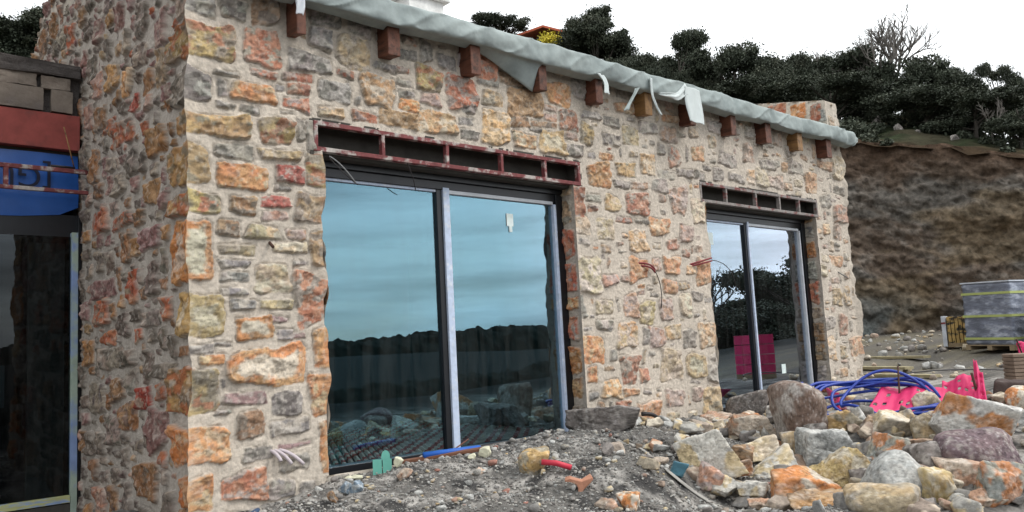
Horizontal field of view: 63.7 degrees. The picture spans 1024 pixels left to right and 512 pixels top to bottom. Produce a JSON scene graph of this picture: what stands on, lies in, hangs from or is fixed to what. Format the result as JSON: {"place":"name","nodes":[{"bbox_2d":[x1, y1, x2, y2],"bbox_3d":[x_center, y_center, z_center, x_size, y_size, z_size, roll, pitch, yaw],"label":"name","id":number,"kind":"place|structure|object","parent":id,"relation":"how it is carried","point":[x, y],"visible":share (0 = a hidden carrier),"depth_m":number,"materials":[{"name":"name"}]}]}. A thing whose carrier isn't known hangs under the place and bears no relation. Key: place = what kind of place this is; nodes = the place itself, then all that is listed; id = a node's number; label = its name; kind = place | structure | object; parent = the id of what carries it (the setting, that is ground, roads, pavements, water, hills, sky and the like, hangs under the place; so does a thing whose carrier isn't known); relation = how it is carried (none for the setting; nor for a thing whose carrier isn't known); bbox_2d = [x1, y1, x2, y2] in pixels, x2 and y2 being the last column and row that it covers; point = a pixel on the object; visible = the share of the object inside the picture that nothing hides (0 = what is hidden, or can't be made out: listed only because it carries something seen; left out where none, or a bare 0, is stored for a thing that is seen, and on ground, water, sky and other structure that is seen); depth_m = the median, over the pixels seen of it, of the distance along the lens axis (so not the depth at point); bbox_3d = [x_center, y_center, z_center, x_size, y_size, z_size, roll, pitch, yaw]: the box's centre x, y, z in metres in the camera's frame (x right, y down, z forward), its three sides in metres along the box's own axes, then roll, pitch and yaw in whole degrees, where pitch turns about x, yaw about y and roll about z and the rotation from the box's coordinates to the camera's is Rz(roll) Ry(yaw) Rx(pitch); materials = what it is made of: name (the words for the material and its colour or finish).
{"place":"outdoors","nodes":[
{"label":"outdoors","id":0,"kind":"place"},
{"bbox_2d":[0,0,1023,143],"label":"sky","id":1,"kind":"structure","parent":0,"point":[972,32],"materials":[{"name":"white"}]},
{"bbox_2d":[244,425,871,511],"bbox_3d":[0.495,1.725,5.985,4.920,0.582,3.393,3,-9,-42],"label":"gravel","id":2,"kind":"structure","parent":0,"point":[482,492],"depth_m":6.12,"materials":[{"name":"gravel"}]},
{"bbox_2d":[93,331,1023,511],"bbox_3d":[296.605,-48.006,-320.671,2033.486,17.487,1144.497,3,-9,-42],"label":"ground","id":3,"kind":"structure","parent":0,"point":[989,359],"depth_m":6.27,"materials":[{"name":"gravel"}]},
{"bbox_2d":[0,52,88,511],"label":"side block","id":4,"kind":"structure","parent":3,"relation":"on","point":[40,304],"depth_m":7.87,"materials":[{"name":"concrete"}]},
{"bbox_2d":[0,215,81,511],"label":"glass door","id":5,"kind":"structure","parent":4,"relation":"in","point":[41,262],"depth_m":7.81,"materials":[{"name":"black glass"}]},
{"bbox_2d":[326,490,337,502],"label":"rock","id":6,"kind":"object","parent":3,"relation":"on","point":[331,497],"visible":1,"depth_m":5.92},
{"bbox_2d":[338,481,351,494],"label":"rock","id":7,"kind":"object","parent":3,"relation":"on","point":[345,487],"visible":0.98,"depth_m":6.08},
{"bbox_2d":[350,480,363,492],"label":"rock","id":8,"kind":"object","parent":3,"relation":"on","point":[357,486],"visible":0.99,"depth_m":6.06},
{"bbox_2d":[373,450,391,474],"bbox_3d":[-1.063,1.696,6.758,0.153,0.201,0.046,-2,-6,-6],"label":"foam board","id":9,"kind":"object","parent":3,"relation":"on","point":[386,459],"visible":0.82,"depth_m":6.75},
{"bbox_2d":[396,468,412,480],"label":"rock","id":10,"kind":"object","parent":3,"relation":"on","point":[404,473],"visible":0.95,"depth_m":6.29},
{"bbox_2d":[402,447,481,463],"bbox_3d":[-0.586,1.663,6.881,0.698,0.083,0.100,-2,-6,-10],"label":"wooden plank","id":11,"kind":"object","parent":3,"relation":"on","point":[464,451],"visible":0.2,"depth_m":6.85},
{"bbox_2d":[422,445,480,457],"bbox_3d":[-0.503,1.647,6.940,0.521,0.059,0.061,0,-7,-28],"label":"blue pipe end","id":12,"kind":"object","parent":11,"relation":"on","point":[431,453],"visible":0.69,"depth_m":6.88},
{"bbox_2d":[31,0,864,511],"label":"stone house","id":13,"kind":"structure","parent":3,"relation":"on","point":[305,234],"depth_m":8.10,"materials":[{"name":"beige stone"}]},
{"bbox_2d":[327,421,555,465],"bbox_3d":[-1.550,2.162,9.544,3.770,0.039,3.960,3,-9,-42],"label":"heating mat","id":14,"kind":"object","parent":13,"relation":"on","point":[362,444],"visible":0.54,"depth_m":9.70,"materials":[{"name":"grey plastic"}]},
{"bbox_2d":[324,160,573,474],"bbox_3d":[-0.561,0.553,7.878,3.030,2.662,0.150,3,-9,-42],"label":"window","id":15,"kind":"structure","parent":13,"relation":"in","point":[442,186],"depth_m":7.86,"materials":[{"name":"black metal"}]},
{"bbox_2d":[274,0,857,147],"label":"roof membrane","id":16,"kind":"object","parent":13,"relation":"attached to","point":[521,59],"visible":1,"depth_m":8.50,"materials":[{"name":"plastic"}]},
{"bbox_2d":[706,208,817,411],"bbox_3d":[3.385,0.737,11.412,2.830,2.662,0.150,3,-9,-42],"label":"window","id":17,"kind":"structure","parent":13,"relation":"in","point":[745,220],"depth_m":11.71,"materials":[{"name":"black metal"}]},
{"bbox_2d":[478,446,490,457],"bbox_3d":[-0.227,1.629,6.846,0.111,0.100,0.069,-3,-6,0],"label":"foam scrap","id":18,"kind":"object","parent":3,"relation":"on","point":[484,451],"visible":0.98,"depth_m":6.83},
{"bbox_2d":[518,446,549,475],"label":"rock","id":19,"kind":"object","parent":3,"relation":"on","point":[529,460],"visible":0.88,"depth_m":6.21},
{"bbox_2d":[541,459,571,469],"bbox_3d":[0.332,1.548,6.119,0.228,0.091,0.041,-4,-6,5],"label":"red conduit","id":20,"kind":"object","parent":3,"relation":"on","point":[556,463],"visible":1,"depth_m":6.10,"materials":[{"name":"plastic"}]},
{"bbox_2d":[565,474,592,491],"bbox_3d":[0.473,1.622,5.861,0.200,0.124,0.130,-3,-6,0],"label":"terracotta piece","id":21,"kind":"object","parent":3,"relation":"on","point":[582,484],"visible":1,"depth_m":5.81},
{"bbox_2d":[565,405,639,430],"bbox_3d":[0.881,1.649,7.980,0.740,0.428,0.630,-4,-6,9],"label":"rock","id":22,"kind":"object","parent":3,"relation":"on","point":[618,418],"visible":0.84,"depth_m":7.79,"materials":[{"name":"stone"}]},
{"bbox_2d":[594,497,618,510],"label":"rock","id":23,"kind":"object","parent":3,"relation":"on","point":[609,504],"visible":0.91,"depth_m":5.62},
{"bbox_2d":[615,491,639,510],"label":"rock","id":24,"kind":"object","parent":3,"relation":"on","point":[630,500],"visible":0.94,"depth_m":5.60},
{"bbox_2d":[670,461,688,478],"bbox_3d":[1.294,1.658,6.390,0.128,0.139,0.049,14,5,2],"label":"plastic scrap","id":25,"kind":"object","parent":3,"relation":"on","point":[678,469],"visible":0.98,"depth_m":6.37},
{"bbox_2d":[622,442,755,511],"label":"hose","id":26,"kind":"object","parent":3,"relation":"on","point":[691,489],"visible":0.84,"depth_m":6.30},
{"bbox_2d":[696,461,724,491],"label":"rock","id":27,"kind":"object","parent":3,"relation":"on","point":[709,475],"visible":0.91,"depth_m":6.34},
{"bbox_2d":[673,429,748,477],"bbox_3d":[1.656,1.601,6.728,0.602,0.404,0.380,-6,-7,27],"label":"rock","id":28,"kind":"object","parent":3,"relation":"on","point":[712,448],"visible":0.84,"depth_m":6.59,"materials":[{"name":"stone"}]},
{"bbox_2d":[700,410,731,420],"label":"rock","id":29,"kind":"object","parent":3,"relation":"on","point":[708,415],"visible":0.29,"depth_m":9.40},
{"bbox_2d":[710,474,741,496],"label":"rock","id":30,"kind":"object","parent":3,"relation":"on","point":[727,487],"visible":0.73,"depth_m":6.29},
{"bbox_2d":[731,444,754,460],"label":"rock","id":31,"kind":"object","parent":3,"relation":"on","point":[744,451],"visible":0.87,"depth_m":7.36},
{"bbox_2d":[725,390,767,414],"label":"rock","id":32,"kind":"object","parent":3,"relation":"on","point":[756,401],"visible":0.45,"depth_m":9.79,"materials":[{"name":"stone"}]},
{"bbox_2d":[740,459,753,475],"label":"rock","id":33,"kind":"object","parent":3,"relation":"on","point":[748,464],"visible":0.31,"depth_m":6.57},
{"bbox_2d":[724,410,776,437],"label":"rock","id":34,"kind":"object","parent":3,"relation":"on","point":[747,420],"visible":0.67,"depth_m":8.18,"materials":[{"name":"stone"}]},
{"bbox_2d":[736,480,769,498],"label":"rock","id":35,"kind":"object","parent":3,"relation":"on","point":[753,489],"visible":0.91,"depth_m":6.20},
{"bbox_2d":[747,498,769,510],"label":"rock","id":36,"kind":"object","parent":3,"relation":"on","point":[757,504],"visible":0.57,"depth_m":5.83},
{"bbox_2d":[746,434,778,462],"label":"rock","id":37,"kind":"object","parent":3,"relation":"on","point":[765,446],"visible":0.5,"depth_m":7.43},
{"bbox_2d":[749,443,797,477],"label":"rock","id":38,"kind":"object","parent":3,"relation":"on","point":[783,453],"visible":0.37,"depth_m":6.85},
{"bbox_2d":[779,431,794,453],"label":"rock","id":39,"kind":"object","parent":3,"relation":"on","point":[787,437],"visible":0.41,"depth_m":7.50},
{"bbox_2d":[767,380,827,438],"bbox_3d":[2.791,1.621,7.923,0.511,0.844,0.494,-3,-6,2],"label":"rock","id":40,"kind":"object","parent":3,"relation":"on","point":[793,405],"visible":0.54,"depth_m":7.78,"materials":[{"name":"stone"}]},
{"bbox_2d":[770,465,841,496],"bbox_3d":[2.115,1.707,6.029,0.486,0.325,0.428,-3,-6,4],"label":"rock","id":41,"kind":"object","parent":3,"relation":"on","point":[790,479],"visible":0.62,"depth_m":5.87,"materials":[{"name":"stone"}]},
{"bbox_2d":[601,389,1023,511],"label":"rubble","id":42,"kind":"object","parent":3,"relation":"on","point":[861,411],"visible":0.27,"depth_m":7.05,"materials":[{"name":"stone"}]},
{"bbox_2d":[786,488,842,510],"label":"rock","id":43,"kind":"object","parent":3,"relation":"on","point":[799,499],"visible":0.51,"depth_m":5.57,"materials":[{"name":"stone"}]},
{"bbox_2d":[803,422,826,429],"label":"rock","id":44,"kind":"object","parent":3,"relation":"on","point":[821,426],"visible":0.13,"depth_m":7.57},
{"bbox_2d":[794,427,852,466],"bbox_3d":[2.817,1.702,7.298,0.536,0.364,0.479,-3,-6,2],"label":"rock","id":45,"kind":"object","parent":3,"relation":"on","point":[812,446],"visible":0.64,"depth_m":7.15,"materials":[{"name":"stone"}]},
{"bbox_2d":[809,446,869,487],"bbox_3d":[2.450,1.608,6.176,0.446,0.388,0.395,-2,-6,-12],"label":"rock","id":46,"kind":"object","parent":3,"relation":"on","point":[836,465],"visible":0.56,"depth_m":6.03,"materials":[{"name":"stone"}]},
{"bbox_2d":[827,410,862,430],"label":"rock","id":47,"kind":"object","parent":3,"relation":"on","point":[840,419],"visible":0.51,"depth_m":7.77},
{"bbox_2d":[848,468,865,478],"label":"rock","id":48,"kind":"object","parent":3,"relation":"on","point":[858,473],"visible":0.29,"depth_m":5.98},
{"bbox_2d":[852,440,870,453],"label":"rock","id":49,"kind":"object","parent":3,"relation":"on","point":[862,447],"visible":0.41,"depth_m":6.92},
{"bbox_2d":[810,369,940,414],"bbox_3d":[3.809,1.473,8.560,1.568,0.568,0.735,-4,-6,7],"label":"pipe coil","id":50,"kind":"object","parent":3,"relation":"on","point":[863,382],"visible":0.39,"depth_m":8.78,"materials":[{"name":"plastic"}]},
{"bbox_2d":[843,482,920,511],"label":"rock","id":51,"kind":"object","parent":3,"relation":"on","point":[875,497],"visible":0.88,"depth_m":5.11,"materials":[{"name":"stone"}]},
{"bbox_2d":[866,431,910,459],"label":"rock","id":52,"kind":"object","parent":3,"relation":"on","point":[883,441],"visible":0.52,"depth_m":6.43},
{"bbox_2d":[863,366,913,369],"bbox_3d":[7.343,2.301,16.982,0.228,0.061,2.208,-1,-7,-18],"label":"yard plank","id":53,"kind":"object","parent":3,"relation":"on","point":[890,367],"visible":0.49,"depth_m":16.36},
{"bbox_2d":[859,449,921,496],"bbox_3d":[2.662,1.548,5.749,0.462,0.377,0.438,-3,-6,2],"label":"rock","id":54,"kind":"object","parent":3,"relation":"on","point":[892,466],"visible":0.45,"depth_m":5.64,"materials":[{"name":"stone"}]},
{"bbox_2d":[872,409,911,436],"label":"rock","id":55,"kind":"object","parent":3,"relation":"on","point":[885,420],"visible":0.69,"depth_m":7.44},
{"bbox_2d":[871,355,930,358],"bbox_3d":[8.476,2.263,18.417,0.229,0.061,1.907,0,-7,-22],"label":"yard plank","id":56,"kind":"object","parent":3,"relation":"on","point":[897,357],"visible":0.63,"depth_m":18.08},
{"bbox_2d":[864,373,940,377],"bbox_3d":[7.021,2.164,14.948,0.226,0.061,1.605,-1,-7,-21],"label":"yard plank","id":57,"kind":"object","parent":3,"relation":"on","point":[895,375],"visible":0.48,"depth_m":14.80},
{"bbox_2d":[898,409,914,419],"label":"rock","id":58,"kind":"object","parent":3,"relation":"on","point":[908,413],"visible":0.25,"depth_m":7.74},
{"bbox_2d":[869,384,944,411],"bbox_3d":[4.037,1.506,8.426,0.646,0.348,0.978,-8,-8,39],"label":"pink netting","id":59,"kind":"object","parent":3,"relation":"on","point":[905,395],"visible":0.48,"depth_m":8.63,"materials":[{"name":"plastic"}]},
{"bbox_2d":[902,440,941,466],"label":"rock","id":60,"kind":"object","parent":3,"relation":"on","point":[922,453],"visible":0.34,"depth_m":5.85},
{"bbox_2d":[909,410,935,438],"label":"rock","id":61,"kind":"object","parent":3,"relation":"on","point":[920,427],"visible":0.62,"depth_m":7.17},
{"bbox_2d":[911,390,940,410],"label":"rock","id":62,"kind":"object","parent":3,"relation":"on","point":[925,397],"visible":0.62,"depth_m":8.40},
{"bbox_2d":[861,330,1002,379],"bbox_3d":[8.575,2.377,20.602,14.300,0.906,12.500,3,-9,-42],"label":"yard rubble","id":63,"kind":"object","parent":3,"relation":"on","point":[928,364],"visible":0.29,"depth_m":18.96,"materials":[{"name":"stone"}]},
{"bbox_2d":[917,466,956,502],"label":"rock","id":64,"kind":"object","parent":3,"relation":"on","point":[936,483],"visible":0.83,"depth_m":5.44,"materials":[{"name":"stone"}]},
{"bbox_2d":[941,316,966,346],"bbox_3d":[10.371,1.724,19.019,0.760,0.710,0.506,-7,-8,33],"label":"board bundle","id":65,"kind":"object","parent":3,"relation":"on","point":[953,332],"visible":0.59,"depth_m":18.90,"materials":[{"name":"yellow wood"}]},
{"bbox_2d":[906,369,1002,373],"bbox_3d":[6.841,1.714,12.182,3.390,0.196,0.165,1,-7,-32],"label":"rod","id":66,"kind":"object","parent":3,"relation":"on","point":[949,369],"visible":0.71,"depth_m":11.67,"materials":[{"name":"metal"}]},
{"bbox_2d":[931,456,979,486],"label":"rock","id":67,"kind":"object","parent":3,"relation":"on","point":[965,471],"visible":0.7,"depth_m":5.62,"materials":[{"name":"stone"}]},
{"bbox_2d":[933,427,1022,463],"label":"rock","id":68,"kind":"object","parent":67,"relation":"on","point":[989,444],"visible":0.59,"depth_m":5.77,"materials":[{"name":"stone"}]},
{"bbox_2d":[928,391,1023,435],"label":"rock","id":69,"kind":"object","parent":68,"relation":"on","point":[952,411],"visible":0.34,"depth_m":6.72,"materials":[{"name":"stone"}]},
{"bbox_2d":[970,373,976,390],"bbox_3d":[4.791,1.396,8.504,0.192,0.396,0.028,3,-9,-42],"label":"steel rod","id":70,"kind":"object","parent":3,"relation":"on","point":[973,381],"visible":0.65,"depth_m":8.48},
{"bbox_2d":[942,372,985,396],"bbox_3d":[4.675,1.434,8.536,0.423,0.432,0.462,-7,-7,32],"label":"pink netting","id":71,"kind":"object","parent":70,"relation":"hanging from","point":[953,386],"visible":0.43,"depth_m":8.65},
{"bbox_2d":[973,360,986,399],"bbox_3d":[4.796,1.352,8.492,0.127,0.568,0.498,-6,-7,25],"label":"pink netting","id":72,"kind":"object","parent":70,"relation":"attached to","point":[979,391],"visible":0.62,"depth_m":8.48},
{"bbox_2d":[968,488,1008,506],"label":"rock","id":73,"kind":"object","parent":3,"relation":"on","point":[980,495],"visible":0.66,"depth_m":5.25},
{"bbox_2d":[960,280,1023,349],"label":"wrapped pallet","id":74,"kind":"object","parent":3,"relation":"on","point":[993,315],"visible":0.98,"depth_m":17.42,"materials":[{"name":"grey plastic"}]},
{"bbox_2d":[974,460,1023,507],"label":"rock","id":75,"kind":"object","parent":3,"relation":"on","point":[999,480],"visible":0.83,"depth_m":5.27,"materials":[{"name":"stone"}]},
{"bbox_2d":[993,378,1023,393],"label":"rock","id":76,"kind":"object","parent":3,"relation":"on","point":[1002,385],"visible":0.41,"depth_m":8.69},
{"bbox_2d":[1002,353,1023,379],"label":"ridged block","id":77,"kind":"object","parent":3,"relation":"on","point":[1013,365],"depth_m":9.95,"materials":[{"name":"ceramic"}]},
{"bbox_2d":[1004,385,1023,408],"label":"rock","id":78,"kind":"object","parent":3,"relation":"on","point":[1013,395],"visible":0.69,"depth_m":8.26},
{"bbox_2d":[840,139,1023,336],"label":"cliff","id":79,"kind":"structure","parent":0,"point":[932,228],"depth_m":26.81,"materials":[{"name":"soil"}]},
{"bbox_2d":[856,116,1023,157],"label":"hill","id":80,"kind":"structure","parent":0,"point":[912,136],"depth_m":29.79,"materials":[{"name":"plant"}]},
{"bbox_2d":[0,12,36,55],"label":"oak tree","id":81,"kind":"object","parent":80,"relation":"on","point":[7,23],"visible":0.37,"depth_m":51.37,"materials":[{"name":"green plant"}]},
{"bbox_2d":[11,3,43,57],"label":"oak tree","id":82,"kind":"object","parent":80,"relation":"on","point":[36,13],"visible":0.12,"depth_m":51.29,"materials":[{"name":"green plant"}]},
{"bbox_2d":[468,10,535,34],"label":"oak tree","id":83,"kind":"object","parent":80,"relation":"on","point":[493,19],"visible":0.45,"depth_m":60.70,"materials":[{"name":"green plant"}]},
{"bbox_2d":[516,25,565,44],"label":"hill building","id":84,"kind":"structure","parent":80,"relation":"on","point":[534,33],"depth_m":61.52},
{"bbox_2d":[537,29,561,43],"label":"yellow bush","id":85,"kind":"object","parent":80,"relation":"on","point":[546,38],"visible":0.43,"depth_m":51.33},
{"bbox_2d":[536,23,639,59],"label":"oak tree","id":86,"kind":"object","parent":80,"relation":"on","point":[579,45],"visible":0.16,"depth_m":50.96,"materials":[{"name":"green plant"}]},
{"bbox_2d":[559,3,633,58],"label":"oak tree","id":87,"kind":"object","parent":80,"relation":"on","point":[598,21],"visible":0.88,"depth_m":50.04,"materials":[{"name":"green plant"}]},
{"bbox_2d":[585,42,643,61],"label":"oak tree","id":88,"kind":"object","parent":80,"relation":"on","point":[614,53],"visible":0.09,"depth_m":50.67,"materials":[{"name":"green plant"}]},
{"bbox_2d":[603,53,643,70],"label":"oak tree","id":89,"kind":"object","parent":80,"relation":"on","point":[625,61],"visible":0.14,"depth_m":48.41,"materials":[{"name":"green plant"}]},
{"bbox_2d":[632,48,682,75],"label":"oak tree","id":90,"kind":"object","parent":80,"relation":"on","point":[647,60],"visible":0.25,"depth_m":47.35,"materials":[{"name":"green plant"}]},
{"bbox_2d":[646,24,710,81],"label":"oak tree","id":91,"kind":"object","parent":80,"relation":"on","point":[684,42],"visible":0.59,"depth_m":46.00,"materials":[{"name":"green plant"}]},
{"bbox_2d":[671,67,718,89],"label":"oak tree","id":92,"kind":"object","parent":80,"relation":"on","point":[689,79],"visible":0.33,"depth_m":44.34,"materials":[{"name":"green plant"}]},
{"bbox_2d":[673,56,739,86],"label":"oak tree","id":93,"kind":"object","parent":80,"relation":"on","point":[712,79],"visible":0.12,"depth_m":44.68,"materials":[{"name":"green plant"}]},
{"bbox_2d":[679,37,800,81],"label":"oak tree","id":94,"kind":"object","parent":80,"relation":"on","point":[732,59],"visible":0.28,"depth_m":43.00,"materials":[{"name":"green plant"}]},
{"bbox_2d":[709,70,828,103],"bbox_3d":[12.053,-7.491,39.865,6.045,2.906,4.793,-3,-6,-4],"label":"oak tree","id":95,"kind":"object","parent":80,"relation":"on","point":[757,89],"visible":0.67,"depth_m":38.61,"materials":[{"name":"green plant"}]},
{"bbox_2d":[742,60,818,97],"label":"oak tree","id":96,"kind":"object","parent":80,"relation":"on","point":[772,71],"visible":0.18,"depth_m":41.70,"materials":[{"name":"green plant"}]},
{"bbox_2d":[786,47,837,83],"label":"oak tree","id":97,"kind":"object","parent":80,"relation":"on","point":[803,62],"visible":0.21,"depth_m":43.90,"materials":[{"name":"green plant"}]},
{"bbox_2d":[779,68,898,120],"bbox_3d":[14.152,-6.572,36.173,5.188,2.734,4.957,3,-9,-43],"label":"oak tree","id":98,"kind":"object","parent":80,"relation":"on","point":[858,83],"visible":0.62,"depth_m":35.13,"materials":[{"name":"green plant"}]},
{"bbox_2d":[813,40,884,121],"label":"oak tree","id":99,"kind":"object","parent":80,"relation":"on","point":[842,60],"visible":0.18,"depth_m":40.07,"materials":[{"name":"green plant"}]},
{"bbox_2d":[849,76,923,116],"bbox_3d":[16.584,-6.803,36.996,3.452,1.927,3.225,-1,-7,-17],"label":"oak tree","id":100,"kind":"object","parent":80,"relation":"on","point":[902,83],"visible":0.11,"depth_m":36.31,"materials":[{"name":"green plant"}]},
{"bbox_2d":[831,1,945,116],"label":"bare tree","id":101,"kind":"object","parent":80,"relation":"on","point":[891,43],"visible":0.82,"depth_m":38.64,"materials":[{"name":"plant"}]},
{"bbox_2d":[851,79,975,127],"bbox_3d":[16.517,-6.046,33.217,4.642,2.346,4.687,-2,-6,-10],"label":"oak tree","id":102,"kind":"object","parent":80,"relation":"on","point":[921,98],"visible":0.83,"depth_m":32.99,"materials":[{"name":"green plant"}]},
{"bbox_2d":[863,48,975,117],"bbox_3d":[19.402,-6.969,39.346,5.461,5.557,5.218,3,-8,-41],"label":"oak tree","id":103,"kind":"object","parent":80,"relation":"on","point":[924,69],"visible":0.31,"depth_m":38.06,"materials":[{"name":"green plant"}]},
{"bbox_2d":[837,112,1023,152],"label":"hillside scrub","id":104,"kind":"object","parent":80,"relation":"on","point":[859,129],"visible":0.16,"depth_m":31.02,"materials":[{"name":"green plant"}]},
{"bbox_2d":[896,66,990,118],"bbox_3d":[19.171,-6.455,36.765,3.872,4.078,4.288,-1,-7,-15],"label":"oak tree","id":105,"kind":"object","parent":80,"relation":"on","point":[948,75],"visible":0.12,"depth_m":36.35,"materials":[{"name":"green plant"}]},
{"bbox_2d":[927,64,991,91],"bbox_3d":[20.790,-6.755,38.272,3.304,4.877,3.061,-4,-6,5],"label":"oak tree","id":106,"kind":"object","parent":80,"relation":"on","point":[985,87],"visible":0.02,"depth_m":37.34,"materials":[{"name":"green plant"}]},
{"bbox_2d":[913,83,1023,137],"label":"oak tree","id":107,"kind":"object","parent":80,"relation":"on","point":[972,118],"visible":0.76,"depth_m":30.61,"materials":[{"name":"green plant"}]},
{"bbox_2d":[976,96,1007,143],"bbox_3d":[16.828,-4.744,28.823,1.200,1.925,0.585,-2,-6,-12],"label":"bare tree","id":108,"kind":"object","parent":80,"relation":"on","point":[1000,110],"visible":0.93,"depth_m":28.98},
{"bbox_2d":[970,59,1023,136],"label":"oak tree","id":109,"kind":"object","parent":80,"relation":"on","point":[986,71],"visible":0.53,"depth_m":34.45,"materials":[{"name":"green plant"}]},
{"bbox_2d":[980,107,1023,147],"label":"oak tree","id":110,"kind":"object","parent":80,"relation":"on","point":[1011,124],"visible":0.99,"depth_m":28.23,"materials":[{"name":"green plant"}]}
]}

